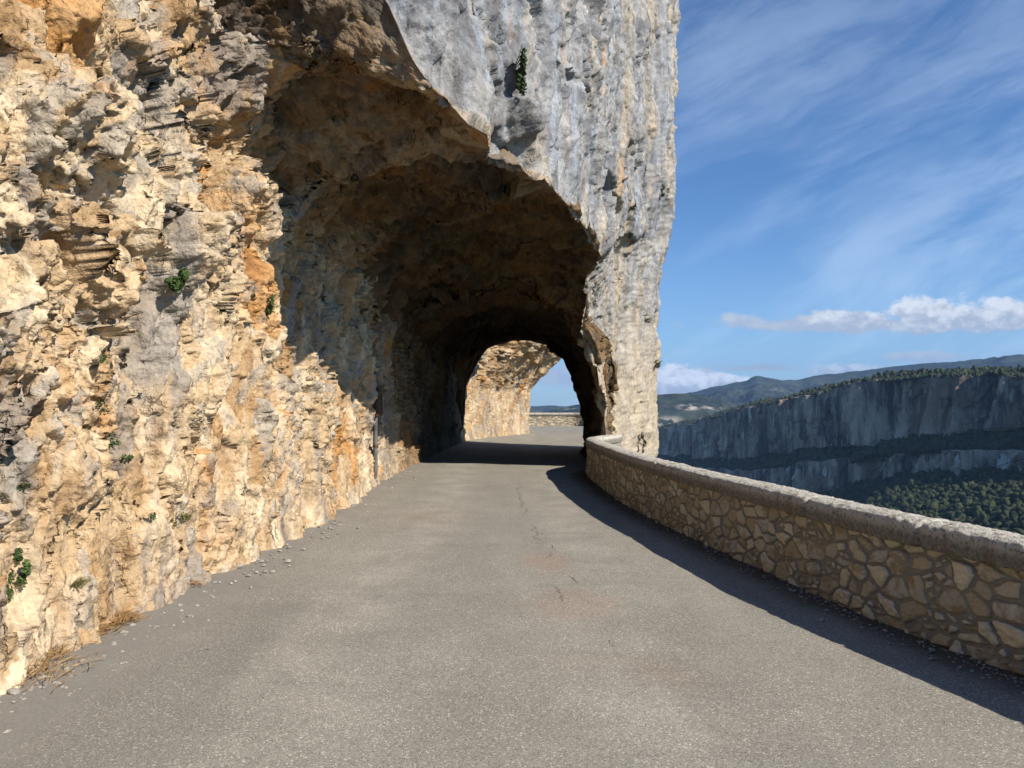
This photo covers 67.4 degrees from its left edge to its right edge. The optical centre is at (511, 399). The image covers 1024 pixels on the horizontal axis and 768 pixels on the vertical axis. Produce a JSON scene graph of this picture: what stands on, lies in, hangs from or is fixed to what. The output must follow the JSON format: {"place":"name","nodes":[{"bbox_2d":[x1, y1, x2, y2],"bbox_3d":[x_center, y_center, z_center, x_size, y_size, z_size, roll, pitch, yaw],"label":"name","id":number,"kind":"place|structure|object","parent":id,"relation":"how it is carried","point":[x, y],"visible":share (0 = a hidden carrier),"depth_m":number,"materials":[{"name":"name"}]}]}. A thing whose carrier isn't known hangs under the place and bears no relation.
{"place":"outdoors","nodes":[
{"label":"outdoors","id":0,"kind":"place"},
{"bbox_2d":[0,0,560,694],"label":"rock face","id":1,"kind":"object","parent":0,"point":[142,150],"visible":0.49,"depth_m":6.03},
{"bbox_2d":[6,547,32,602],"bbox_3d":[-2.843,1.006,4.426,0.155,0.307,0.120,0,0,-21],"label":"rock plant","id":2,"kind":"object","parent":1,"relation":"attached to","point":[25,571],"visible":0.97,"depth_m":4.41,"materials":[{"name":"green plant"}]},
{"bbox_2d":[16,481,31,489],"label":"rock plant","id":3,"kind":"object","parent":1,"relation":"attached to","point":[28,485],"visible":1,"depth_m":4.40,"materials":[{"name":"green plant"}]},
{"bbox_2d":[70,576,98,590],"bbox_3d":[-2.696,1.151,4.824,0.143,0.104,0.252,0,0,0],"label":"grass tuft","id":4,"kind":"object","parent":1,"relation":"attached to","point":[78,583],"visible":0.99,"depth_m":4.81,"materials":[{"name":"green plant"}]},
{"bbox_2d":[99,354,107,363],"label":"rock plant","id":5,"kind":"object","parent":1,"relation":"attached to","point":[103,360],"visible":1,"depth_m":5.11,"materials":[{"name":"green plant"}]},
{"bbox_2d":[98,398,109,413],"bbox_3d":[-2.781,0.032,5.218,0.102,0.131,0.045,0,0,0],"label":"rock plant","id":6,"kind":"object","parent":1,"relation":"attached to","point":[101,404],"visible":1,"depth_m":5.22,"materials":[{"name":"green plant"}]},
{"bbox_2d":[104,432,120,448],"bbox_3d":[-2.794,0.284,5.354,0.147,0.123,0.066,0,0,22],"label":"rock plant","id":7,"kind":"object","parent":1,"relation":"attached to","point":[112,443],"visible":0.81,"depth_m":5.35,"materials":[{"name":"green plant"}]},
{"bbox_2d":[120,454,133,463],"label":"rock plant","id":8,"kind":"object","parent":1,"relation":"attached to","point":[128,457],"visible":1,"depth_m":5.64,"materials":[{"name":"green plant"}]},
{"bbox_2d":[148,512,156,519],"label":"rock plant","id":9,"kind":"object","parent":1,"relation":"attached to","point":[153,516],"visible":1,"depth_m":5.63,"materials":[{"name":"green plant"}]},
{"bbox_2d":[164,267,189,292],"bbox_3d":[-2.617,-0.918,6.012,0.177,0.245,0.188,0,0,-37],"label":"rock plant","id":10,"kind":"object","parent":1,"relation":"attached to","point":[175,284],"visible":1,"depth_m":5.99,"materials":[{"name":"green plant"}]},
{"bbox_2d":[178,511,190,520],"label":"rock plant","id":11,"kind":"object","parent":1,"relation":"attached to","point":[183,514],"visible":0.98,"depth_m":6.17,"materials":[{"name":"green plant"}]},
{"bbox_2d":[182,512,198,519],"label":"grass tuft","id":12,"kind":"object","parent":1,"relation":"attached to","point":[187,516],"visible":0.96,"depth_m":6.22,"materials":[{"name":"green plant"}]},
{"bbox_2d":[265,293,274,319],"bbox_3d":[-2.504,-0.955,7.919,0.131,0.301,0.103,0,0,0],"label":"rock plant","id":13,"kind":"object","parent":1,"relation":"attached to","point":[268,308],"visible":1,"depth_m":7.92,"materials":[{"name":"green plant"}]},
{"bbox_2d":[373,372,377,482],"bbox_3d":[-2.509,0.570,14.100,0.100,2.160,0.099,0,0,0],"label":"drain pipe","id":14,"kind":"object","parent":1,"relation":"attached to","point":[375,445],"visible":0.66,"depth_m":14.07,"materials":[{"name":"metal"}]},
{"bbox_2d":[373,388,382,416],"bbox_3d":[-2.520,0.041,14.200,0.188,0.519,0.600,0,0,0],"label":"metal box","id":15,"kind":"object","parent":1,"relation":"attached to","point":[378,405],"visible":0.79,"depth_m":14.14,"materials":[{"name":"black metal"}]},
{"bbox_2d":[213,0,680,456],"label":"overhanging cliff","id":16,"kind":"structure","parent":0,"point":[470,205],"depth_m":11.67,"materials":[{"name":"stone"}]},
{"bbox_2d":[513,46,527,95],"bbox_3d":[0.108,-3.821,8.905,0.143,0.608,0.217,0,0,-34],"label":"rock plant","id":17,"kind":"object","parent":16,"relation":"attached to","point":[521,80],"visible":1,"depth_m":8.89,"materials":[{"name":"green plant"}]},
{"bbox_2d":[639,432,646,452],"bbox_3d":[3.352,1.103,19.616,0.176,0.595,0.204,0,0,-29],"label":"rock plant","id":18,"kind":"object","parent":16,"relation":"attached to","point":[643,439],"visible":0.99,"depth_m":19.64,"materials":[{"name":"green plant"}]},
{"bbox_2d":[654,360,662,367],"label":"rock plant","id":19,"kind":"object","parent":16,"relation":"attached to","point":[657,365],"visible":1,"depth_m":21.78,"materials":[{"name":"green plant"}]},
{"bbox_2d":[661,184,669,197],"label":"rock plant","id":20,"kind":"object","parent":16,"relation":"attached to","point":[662,192],"visible":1,"depth_m":19.66,"materials":[{"name":"green plant"}]},
{"bbox_2d":[0,426,1023,767],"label":"road","id":21,"kind":"structure","parent":0,"point":[676,652],"depth_m":4.68,"materials":[{"name":"grey asphalt"}]},
{"bbox_2d":[7,687,20,694],"bbox_3d":[-2.655,1.557,4.092,0.061,0.039,0.077,16,-7,-15],"label":"pebble","id":22,"kind":"object","parent":21,"relation":"on","point":[13,691],"visible":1,"depth_m":4.08,"materials":[{"name":"stone"}]},
{"bbox_2d":[11,565,220,690],"bbox_3d":[-2.883,1.514,5.444,0.972,0.158,3.095,0,0,0],"label":"straw","id":23,"kind":"object","parent":21,"relation":"on","point":[123,618],"visible":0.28,"depth_m":4.65,"materials":[{"name":"brown plant"}]},
{"bbox_2d":[237,563,242,568],"bbox_3d":[-2.576,1.562,7.215,0.102,0.053,0.077,-16,5,-23],"label":"pebble","id":24,"kind":"object","parent":21,"relation":"on","point":[239,565],"visible":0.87,"depth_m":7.19,"materials":[{"name":"stone"}]},
{"bbox_2d":[0,460,1023,767],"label":"grit","id":25,"kind":"object","parent":21,"relation":"on","point":[124,632],"visible":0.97,"depth_m":5.79,"materials":[{"name":"gravel"}]},
{"bbox_2d":[528,413,583,425],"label":"stone parapet","id":26,"kind":"structure","parent":21,"relation":"on","point":[555,419],"depth_m":48.06,"materials":[{"name":"stone"}]},
{"bbox_2d":[585,434,1023,675],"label":"stone parapet","id":27,"kind":"structure","parent":21,"relation":"on","point":[955,586],"depth_m":5.84,"materials":[{"name":"stone"}]},
{"bbox_2d":[544,393,737,427],"bbox_3d":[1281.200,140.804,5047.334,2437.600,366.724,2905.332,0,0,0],"label":"hills","id":28,"kind":"structure","parent":0,"point":[674,408],"depth_m":4814.78,"materials":[{"name":"green plant"}]},
{"bbox_2d":[530,354,1023,412],"bbox_3d":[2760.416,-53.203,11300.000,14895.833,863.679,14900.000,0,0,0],"label":"mountains","id":29,"kind":"structure","parent":0,"point":[754,388],"depth_m":8908.87,"materials":[{"name":"green plant"}]},
{"bbox_2d":[530,0,1023,405],"label":"sky","id":30,"kind":"structure","parent":0,"point":[849,196],"materials":[{"name":"blue"}]},
{"bbox_2d":[658,366,1023,525],"bbox_3d":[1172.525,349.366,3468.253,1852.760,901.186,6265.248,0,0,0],"label":"gorge cliffs","id":31,"kind":"structure","parent":0,"point":[870,412],"depth_m":1923.62,"materials":[{"name":"grey stone"}]},
{"bbox_2d":[656,364,1023,534],"bbox_3d":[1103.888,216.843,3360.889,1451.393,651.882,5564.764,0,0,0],"label":"distant woods","id":32,"kind":"object","parent":31,"relation":"on","point":[973,491],"visible":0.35,"depth_m":1536.02,"materials":[{"name":"green plant"}]}
]}

